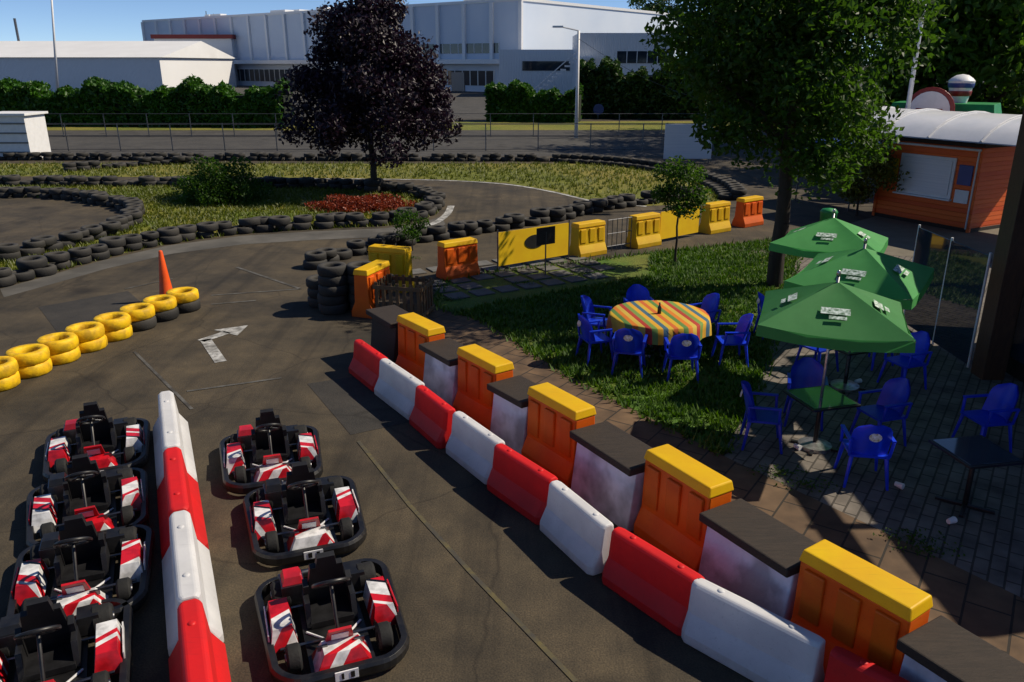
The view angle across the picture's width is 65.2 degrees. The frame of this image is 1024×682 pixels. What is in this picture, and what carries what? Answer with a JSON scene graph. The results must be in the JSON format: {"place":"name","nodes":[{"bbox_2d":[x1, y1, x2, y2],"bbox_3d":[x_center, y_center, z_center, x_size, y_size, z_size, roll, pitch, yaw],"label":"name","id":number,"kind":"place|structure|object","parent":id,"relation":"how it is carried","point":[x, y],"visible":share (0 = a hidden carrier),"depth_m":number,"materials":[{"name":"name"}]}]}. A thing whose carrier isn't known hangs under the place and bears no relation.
{"place":"outdoors","nodes":[
{"label":"outdoors","id":0,"kind":"place"},
{"bbox_2d":[0,197,119,246],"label":"bay asphalt","id":1,"kind":"structure","parent":0,"point":[22,219],"depth_m":27.14,"materials":[{"name":"grey asphalt"}]},
{"bbox_2d":[0,160,719,205],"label":"grass","id":2,"kind":"structure","parent":0,"point":[512,181],"depth_m":37.47,"materials":[{"name":"green plant"}]},
{"bbox_2d":[47,121,783,129],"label":"verge grass","id":3,"kind":"structure","parent":0,"point":[561,127],"depth_m":65.16,"materials":[{"name":"green plant"}]},
{"bbox_2d":[0,65,875,681],"bbox_3d":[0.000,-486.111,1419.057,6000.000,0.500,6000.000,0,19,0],"label":"ground","id":4,"kind":"structure","parent":0,"point":[462,625],"depth_m":10.38,"materials":[{"name":"grey asphalt"}]},
{"bbox_2d":[0,111,50,159],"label":"marshal hut","id":5,"kind":"object","parent":4,"relation":"on","point":[23,131],"visible":0.96,"depth_m":43.00,"materials":[{"name":"white paint"}]},
{"bbox_2d":[0,595,133,681],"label":"kart","id":6,"kind":"object","parent":4,"relation":"on","point":[44,639],"visible":0.99,"depth_m":6.74,"materials":[{"name":"black plastic"}]},
{"bbox_2d":[6,514,154,620],"bbox_3d":[-4.232,2.083,7.814,1.290,0.727,1.565,-8,21,-21],"label":"kart","id":7,"kind":"object","parent":4,"relation":"on","point":[78,553],"visible":0.84,"depth_m":7.84,"materials":[{"name":"black plastic"}]},
{"bbox_2d":[26,453,148,547],"bbox_3d":[-4.818,1.662,9.030,1.290,0.727,1.565,-9,21,-25],"label":"kart","id":8,"kind":"object","parent":4,"relation":"on","point":[85,487],"visible":0.79,"depth_m":9.08,"materials":[{"name":"black plastic"}]},
{"bbox_2d":[39,291,140,331],"bbox_3d":[-8.765,-0.654,16.845,1.833,0.001,2.363,-14,24,-35],"label":"repair patch","id":9,"kind":"object","parent":4,"relation":"on","point":[60,317],"visible":0.67,"depth_m":16.95,"materials":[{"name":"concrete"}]},
{"bbox_2d":[42,401,150,482],"bbox_3d":[-5.441,1.179,10.425,1.290,0.727,1.565,-8,21,-23],"label":"kart","id":10,"kind":"object","parent":4,"relation":"on","point":[94,432],"visible":0.9,"depth_m":10.44,"materials":[{"name":"black plastic"}]},
{"bbox_2d":[0,287,200,391],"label":"yellow tyres","id":11,"kind":"object","parent":4,"relation":"on","point":[43,355],"visible":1,"depth_m":14.38,"materials":[{"name":"rubber"}]},
{"bbox_2d":[0,74,293,127],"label":"hedge","id":12,"kind":"object","parent":4,"relation":"on","point":[189,94],"visible":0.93,"depth_m":65.27,"materials":[{"name":"green plant"}]},
{"bbox_2d":[158,250,172,294],"bbox_3d":[-7.520,-1.405,17.285,0.420,1.140,0.420,-8,21,-22],"label":"traffic cone","id":13,"kind":"object","parent":4,"relation":"on","point":[165,285],"visible":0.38,"depth_m":17.22,"materials":[{"name":"orange plastic"}]},
{"bbox_2d":[0,183,438,282],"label":"island grass","id":14,"kind":"structure","parent":4,"relation":"on","point":[175,209],"depth_m":28.66,"materials":[{"name":"green plant"}]},
{"bbox_2d":[171,155,274,206],"bbox_3d":[-10.916,-5.998,29.698,3.976,1.762,3.050,0,19,0],"label":"island bush","id":15,"kind":"object","parent":14,"relation":"on","point":[218,190],"visible":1,"depth_m":29.41,"materials":[{"name":"green plant"}]},
{"bbox_2d":[304,192,416,212],"bbox_3d":[-5.320,-4.906,28.318,4.246,0.593,2.303,0,19,0],"label":"flower bed","id":16,"kind":"object","parent":14,"relation":"on","point":[369,202],"visible":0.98,"depth_m":28.15,"materials":[{"name":"red plant"}]},
{"bbox_2d":[0,216,444,296],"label":"kerb strip","id":17,"kind":"object","parent":4,"relation":"on","point":[146,255],"visible":0.82,"depth_m":22.70,"materials":[{"name":"concrete"}]},
{"bbox_2d":[219,408,322,494],"bbox_3d":[-3.091,1.253,10.212,1.290,0.727,1.565,-6,20,-18],"label":"kart","id":18,"kind":"object","parent":4,"relation":"on","point":[267,441],"visible":0.93,"depth_m":10.20,"materials":[{"name":"black plastic"}]},
{"bbox_2d":[243,461,366,565],"bbox_3d":[-2.308,1.723,8.854,1.290,0.727,1.565,-7,20,-19],"label":"kart","id":19,"kind":"object","parent":4,"relation":"on","point":[298,497],"visible":0.98,"depth_m":8.79,"materials":[{"name":"black plastic"}]},
{"bbox_2d":[254,550,409,681],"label":"kart","id":20,"kind":"object","parent":4,"relation":"on","point":[320,592],"visible":1,"depth_m":7.19,"materials":[{"name":"black plastic"}]},
{"bbox_2d":[308,377,408,434],"bbox_3d":[-2.400,0.932,12.268,0.880,0.001,2.182,-10,22,-28],"label":"repair patch","id":21,"kind":"object","parent":4,"relation":"on","point":[354,405],"visible":0.83,"depth_m":12.12,"materials":[{"name":"grey asphalt"}]},
{"bbox_2d":[273,0,462,179],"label":"purple tree","id":22,"kind":"object","parent":4,"relation":"on","point":[388,73],"visible":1,"depth_m":29.62,"materials":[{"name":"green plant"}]},
{"bbox_2d":[0,152,746,314],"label":"tyre walls","id":23,"kind":"structure","parent":4,"relation":"on","point":[330,289],"depth_m":25.70,"materials":[{"name":"black rubber"}]},
{"bbox_2d":[124,178,645,681],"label":"road markings","id":24,"kind":"object","parent":4,"relation":"on","point":[210,346],"visible":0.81,"depth_m":12.34,"materials":[{"name":"paint"}]},
{"bbox_2d":[372,274,434,317],"bbox_3d":[-2.209,-0.897,16.413,1.066,0.750,0.786,5,20,14],"label":"wooden fence","id":25,"kind":"object","parent":4,"relation":"on","point":[420,302],"visible":0.73,"depth_m":16.17,"materials":[{"name":"brown wood"}]},
{"bbox_2d":[391,208,430,250],"bbox_3d":[-2.764,-3.070,22.058,1.043,1.264,1.028,0,19,0],"label":"tree","id":26,"kind":"object","parent":4,"relation":"on","point":[412,232],"visible":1,"depth_m":21.88,"materials":[{"name":"green plant"}]},
{"bbox_2d":[153,339,909,681],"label":"red-white barriers","id":27,"kind":"object","parent":4,"relation":"on","point":[729,629],"visible":1,"depth_m":7.72,"materials":[{"name":"red plastic"}]},
{"bbox_2d":[483,78,583,122],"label":"hedge","id":28,"kind":"object","parent":4,"relation":"on","point":[516,95],"visible":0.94,"depth_m":70.94,"materials":[{"name":"green plant"}]},
{"bbox_2d":[497,206,699,269],"bbox_3d":[2.642,-2.954,21.893,7.446,1.050,0.098,-14,23,-34],"label":"banner fence","id":29,"kind":"object","parent":4,"relation":"on","point":[516,246],"visible":0.88,"depth_m":20.77,"materials":[{"name":"yellow fabric"}]},
{"bbox_2d":[663,123,711,163],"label":"white board","id":30,"kind":"object","parent":4,"relation":"on","point":[678,141],"visible":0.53,"depth_m":41.20,"materials":[{"name":"metal"}]},
{"bbox_2d":[352,195,1023,681],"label":"plastic barriers","id":31,"kind":"object","parent":4,"relation":"on","point":[678,505],"visible":0.96,"depth_m":8.45,"materials":[{"name":"orange plastic"}]},
{"bbox_2d":[413,256,964,559],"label":"fallen leaves","id":32,"kind":"object","parent":4,"relation":"on","point":[929,547],"visible":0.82,"depth_m":8.79,"materials":[{"name":"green plant"}]},
{"bbox_2d":[708,86,1006,117],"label":"hedge","id":33,"kind":"object","parent":4,"relation":"on","point":[714,108],"depth_m":74.83,"materials":[{"name":"green plant"}]},
{"bbox_2d":[839,21,878,89],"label":"tree","id":34,"kind":"object","parent":4,"relation":"on","point":[854,75],"visible":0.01,"depth_m":48.30,"materials":[{"name":"green plant"}]},
{"bbox_2d":[843,33,883,69],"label":"tree","id":35,"kind":"object","parent":4,"relation":"on","point":[870,45],"visible":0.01,"depth_m":57.49,"materials":[{"name":"green plant"}]},
{"bbox_2d":[824,138,910,215],"bbox_3d":[11.667,-5.577,26.910,2.820,2.829,2.928,0,19,0],"label":"shrub","id":36,"kind":"object","parent":4,"relation":"on","point":[858,191],"visible":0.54,"depth_m":26.21,"materials":[{"name":"green plant"}]},
{"bbox_2d":[905,0,925,108],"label":"lamp post","id":37,"kind":"object","parent":4,"relation":"on","point":[910,93],"depth_m":28.49,"materials":[{"name":"white metal"}]},
{"bbox_2d":[861,0,1021,105],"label":"tree","id":38,"kind":"object","parent":4,"relation":"on","point":[926,83],"visible":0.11,"depth_m":37.41,"materials":[{"name":"green plant"}]},
{"bbox_2d":[891,74,1001,113],"bbox_3d":[16.612,-7.962,31.024,3.822,4.538,3.186,13,23,33],"label":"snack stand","id":39,"kind":"object","parent":4,"relation":"on","point":[955,97],"visible":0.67,"depth_m":29.70,"materials":[{"name":"green paint"}]},
{"bbox_2d":[879,0,1023,114],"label":"tree","id":40,"kind":"object","parent":4,"relation":"on","point":[978,64],"visible":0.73,"depth_m":33.58,"materials":[{"name":"green plant"}]},
{"bbox_2d":[904,108,1023,382],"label":"terrace building","id":41,"kind":"structure","parent":4,"relation":"on","point":[944,312],"depth_m":13.19,"materials":[{"name":"glass"}]},
{"bbox_2d":[0,0,881,60],"label":"sky","id":42,"kind":"structure","parent":0,"point":[74,20],"materials":[{"name":"blue"}]},
{"bbox_2d":[47,130,881,156],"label":"road","id":43,"kind":"structure","parent":0,"point":[270,143],"depth_m":52.06,"materials":[{"name":"grey asphalt"}]},
{"bbox_2d":[46,113,824,150],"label":"road fence","id":44,"kind":"object","parent":43,"relation":"on","point":[276,136],"visible":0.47,"depth_m":47.63,"materials":[{"name":"metal"}]},
{"bbox_2d":[553,26,579,137],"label":"lamp post","id":45,"kind":"object","parent":43,"relation":"on","point":[577,88],"visible":1,"depth_m":54.55,"materials":[{"name":"grey metal"}]},
{"bbox_2d":[499,33,669,94],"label":"office block","id":46,"kind":"structure","parent":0,"point":[537,70],"depth_m":121.31,"materials":[{"name":"white concrete"}]},
{"bbox_2d":[433,237,803,456],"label":"lawn","id":47,"kind":"structure","parent":0,"point":[627,266],"depth_m":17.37,"materials":[{"name":"green plant"}]},
{"bbox_2d":[412,255,614,299],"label":"stepping stones","id":48,"kind":"object","parent":47,"relation":"on","point":[510,288],"visible":0.75,"depth_m":19.46,"materials":[{"name":"grey stone"}]},
{"bbox_2d":[536,226,554,274],"bbox_3d":[0.812,-2.149,19.326,0.550,1.210,0.035,-13,23,-33],"label":"info sign","id":49,"kind":"object","parent":48,"relation":"on","point":[545,235],"visible":1,"depth_m":19.19,"materials":[{"name":"black metal"}]},
{"bbox_2d":[575,314,613,366],"bbox_3d":[1.409,-0.065,13.817,0.605,0.883,0.545,-6,20,-18],"label":"round chair","id":50,"kind":"object","parent":47,"relation":"on","point":[589,335],"visible":0.88,"depth_m":13.64,"materials":[{"name":"blue plastic"}]},
{"bbox_2d":[580,295,613,345],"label":"round chair","id":51,"kind":"object","parent":47,"relation":"on","point":[589,313],"visible":0.69,"depth_m":14.76,"materials":[{"name":"blue plastic"}]},
{"bbox_2d":[610,328,647,377],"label":"round chair","id":52,"kind":"object","parent":47,"relation":"on","point":[629,341],"visible":0.94,"depth_m":13.04,"materials":[{"name":"blue plastic"}]},
{"bbox_2d":[623,284,653,302],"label":"round chair","id":53,"kind":"object","parent":47,"relation":"on","point":[636,292],"visible":0.24,"depth_m":15.43,"materials":[{"name":"blue plastic"}]},
{"bbox_2d":[606,300,711,360],"bbox_3d":[2.592,-0.231,14.187,1.865,0.950,1.851,-4,20,-11],"label":"round table","id":54,"kind":"object","parent":47,"relation":"on","point":[657,321],"visible":0.88,"depth_m":13.80,"materials":[{"name":"fabric"}]},
{"bbox_2d":[650,155,712,262],"bbox_3d":[4.251,-3.247,20.224,1.543,2.800,1.278,0,19,0],"label":"sapling","id":55,"kind":"object","parent":47,"relation":"on","point":[666,192],"visible":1,"depth_m":19.95,"materials":[{"name":"green plant"}]},
{"bbox_2d":[662,333,701,382],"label":"round chair","id":56,"kind":"object","parent":47,"relation":"on","point":[682,346],"visible":0.91,"depth_m":12.82,"materials":[{"name":"blue plastic"}]},
{"bbox_2d":[688,293,720,341],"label":"round chair","id":57,"kind":"object","parent":47,"relation":"on","point":[709,304],"visible":0.48,"depth_m":14.88,"materials":[{"name":"blue plastic"}]},
{"bbox_2d":[711,313,753,366],"bbox_3d":[3.800,-0.033,13.724,0.605,0.883,0.545,0,19,-1],"label":"round chair","id":58,"kind":"object","parent":47,"relation":"on","point":[741,332],"visible":0.91,"depth_m":13.69,"materials":[{"name":"blue plastic"}]},
{"bbox_2d":[753,292,764,339],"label":"chair","id":59,"kind":"object","parent":47,"relation":"on","point":[760,299],"visible":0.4,"depth_m":14.97,"materials":[{"name":"blue plastic"}]},
{"bbox_2d":[639,0,946,286],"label":"green tree","id":60,"kind":"object","parent":47,"relation":"on","point":[793,56],"visible":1,"depth_m":15.87,"materials":[{"name":"green plant"}]},
{"bbox_2d":[232,69,1023,118],"bbox_3d":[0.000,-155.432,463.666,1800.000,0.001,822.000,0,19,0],"label":"land","id":61,"kind":"structure","parent":0,"point":[467,102],"depth_m":104.62,"materials":[{"name":"green plant"}]},
{"bbox_2d":[51,0,58,89],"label":"lamp post","id":62,"kind":"object","parent":61,"relation":"on","point":[55,54],"visible":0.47,"depth_m":112.56,"materials":[{"name":"white metal"}]},
{"bbox_2d":[0,18,238,91],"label":"white warehouse","id":63,"kind":"structure","parent":61,"relation":"on","point":[170,60],"depth_m":146.09,"materials":[{"name":"metal"}]},
{"bbox_2d":[141,0,677,91],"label":"industrial hall","id":64,"kind":"structure","parent":61,"relation":"on","point":[471,38],"depth_m":152.56,"materials":[{"name":"white paint"}]},
{"bbox_2d":[593,104,603,118],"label":"road sign","id":65,"kind":"object","parent":61,"relation":"on","point":[598,108],"visible":0.95,"depth_m":74.94,"materials":[{"name":"blue metal"}]},
{"bbox_2d":[579,56,707,119],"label":"dark hedge","id":66,"kind":"object","parent":61,"relation":"on","point":[609,86],"visible":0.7,"depth_m":74.63,"materials":[{"name":"green plant"}]},
{"bbox_2d":[627,0,689,49],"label":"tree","id":67,"kind":"object","parent":61,"relation":"on","point":[650,6],"visible":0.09,"depth_m":196.46,"materials":[{"name":"green plant"}]},
{"bbox_2d":[688,1,755,75],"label":"tree","id":68,"kind":"object","parent":61,"relation":"on","point":[713,41],"depth_m":90.53,"materials":[{"name":"green plant"}]},
{"bbox_2d":[426,307,1023,662],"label":"paver path","id":69,"kind":"structure","parent":0,"point":[988,612],"depth_m":9.05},
{"bbox_2d":[820,208,837,220],"bbox_3d":[12.194,-4.084,24.621,6.224,1.400,2.664,0,19,0],"label":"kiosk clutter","id":70,"kind":"object","parent":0,"point":[826,213],"visible":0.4,"depth_m":23.44,"materials":[{"name":"green plastic"}]},
{"bbox_2d":[795,138,879,210],"bbox_3d":[12.322,-6.182,29.364,2.600,2.260,2.600,-10,22,-27],"label":"blue shelter","id":71,"kind":"object","parent":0,"point":[841,183],"visible":0.18,"depth_m":29.73,"materials":[{"name":"paint"}]},
{"bbox_2d":[711,216,998,259],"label":"sand path","id":72,"kind":"structure","parent":0,"point":[900,235],"depth_m":24.13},
{"bbox_2d":[861,106,1021,232],"bbox_3d":[15.131,-4.985,23.967,4.234,3.531,9.930,-10,22,-27],"label":"kiosk","id":73,"kind":"object","parent":72,"relation":"on","point":[957,186],"depth_m":24.73,"materials":[{"name":"orange wood"}]},
{"bbox_2d":[722,256,1023,598],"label":"patio","id":74,"kind":"structure","parent":0,"point":[923,470],"depth_m":10.35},
{"bbox_2d":[740,380,782,453],"bbox_3d":[3.356,0.987,10.781,0.605,0.883,0.545,4,20,12],"label":"chair","id":75,"kind":"object","parent":74,"relation":"on","point":[762,415],"visible":1,"depth_m":10.64,"materials":[{"name":"blue plastic"}]},
{"bbox_2d":[579,39,957,523],"bbox_3d":[8.321,-9.125,31.364,12.008,6.512,49.641,0,19,0],"label":"track clutter","id":76,"kind":"object","parent":74,"relation":"on","point":[952,520],"visible":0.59,"depth_m":10.69,"materials":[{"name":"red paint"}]},
{"bbox_2d":[783,357,828,430],"bbox_3d":[4.219,0.744,11.482,0.545,0.883,0.605,6,20,16],"label":"chair","id":77,"kind":"object","parent":74,"relation":"on","point":[806,372],"visible":0.64,"depth_m":11.59,"materials":[{"name":"blue plastic"}]},
{"bbox_2d":[794,345,838,371],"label":"chair","id":78,"kind":"object","parent":74,"relation":"on","point":[819,350],"visible":0.16,"depth_m":13.38,"materials":[{"name":"blue plastic"}]},
{"bbox_2d":[783,385,860,455],"bbox_3d":[4.093,1.084,10.707,0.700,0.732,0.700,-5,20,-14],"label":"bistro table","id":79,"kind":"object","parent":74,"relation":"on","point":[811,399],"visible":0.92,"depth_m":10.56,"materials":[{"name":"plastic"}]},
{"bbox_2d":[769,209,887,258],"bbox_3d":[5.758,-1.193,14.676,1.768,2.450,1.768,10,19,28],"label":"parasol","id":80,"kind":"object","parent":74,"relation":"on","point":[813,240],"visible":0.77,"depth_m":14.08,"materials":[{"name":"green fabric"}]},
{"bbox_2d":[756,270,915,453],"bbox_3d":[4.106,0.271,10.447,1.768,2.450,1.768,7,19,19],"label":"parasol","id":81,"kind":"object","parent":74,"relation":"on","point":[837,315],"visible":1,"depth_m":9.74,"materials":[{"name":"green fabric"}]},
{"bbox_2d":[828,350,872,393],"bbox_3d":[5.329,0.394,12.700,0.700,0.732,0.700,-7,20,-19],"label":"bistro table","id":82,"kind":"object","parent":74,"relation":"on","point":[849,353],"visible":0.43,"depth_m":12.55,"materials":[{"name":"plastic"}]},
{"bbox_2d":[783,238,933,392],"bbox_3d":[5.302,-0.395,12.373,1.768,2.450,1.768,13,26,33],"label":"parasol","id":83,"kind":"object","parent":74,"relation":"on","point":[885,275],"visible":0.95,"depth_m":11.83,"materials":[{"name":"green fabric"}]},
{"bbox_2d":[833,424,896,490],"bbox_3d":[4.343,1.321,9.816,0.545,0.883,0.605,3,19,8],"label":"chair","id":84,"kind":"object","parent":74,"relation":"on","point":[869,441],"visible":1,"depth_m":9.62,"materials":[{"name":"blue plastic"}]},
{"bbox_2d":[849,377,912,445],"bbox_3d":[5.056,0.954,10.877,0.605,0.883,0.545,-6,20,-16],"label":"chair","id":85,"kind":"object","parent":74,"relation":"on","point":[892,402],"visible":0.89,"depth_m":10.88,"materials":[{"name":"blue plastic"}]},
{"bbox_2d":[868,352,893,370],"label":"chair","id":86,"kind":"object","parent":74,"relation":"on","point":[873,359],"visible":0.14,"depth_m":13.49,"materials":[{"name":"blue plastic"}]},
{"bbox_2d":[877,331,932,389],"bbox_3d":[6.302,0.304,12.751,0.605,0.883,0.545,-7,20,-19],"label":"chair","id":87,"kind":"object","parent":74,"relation":"on","point":[905,361],"visible":0.79,"depth_m":12.70,"materials":[{"name":"blue plastic"}]},
{"bbox_2d":[928,435,1023,517],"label":"bistro table","id":88,"kind":"object","parent":74,"relation":"on","point":[972,453],"visible":1,"depth_m":9.16,"materials":[{"name":"laminate"}]},
{"bbox_2d":[951,383,1020,452],"bbox_3d":[6.392,1.010,10.714,0.605,0.883,0.545,-3,19,-8],"label":"chair","id":89,"kind":"object","parent":74,"relation":"on","point":[998,407],"visible":0.89,"depth_m":10.69,"materials":[{"name":"blue plastic"}]}
]}

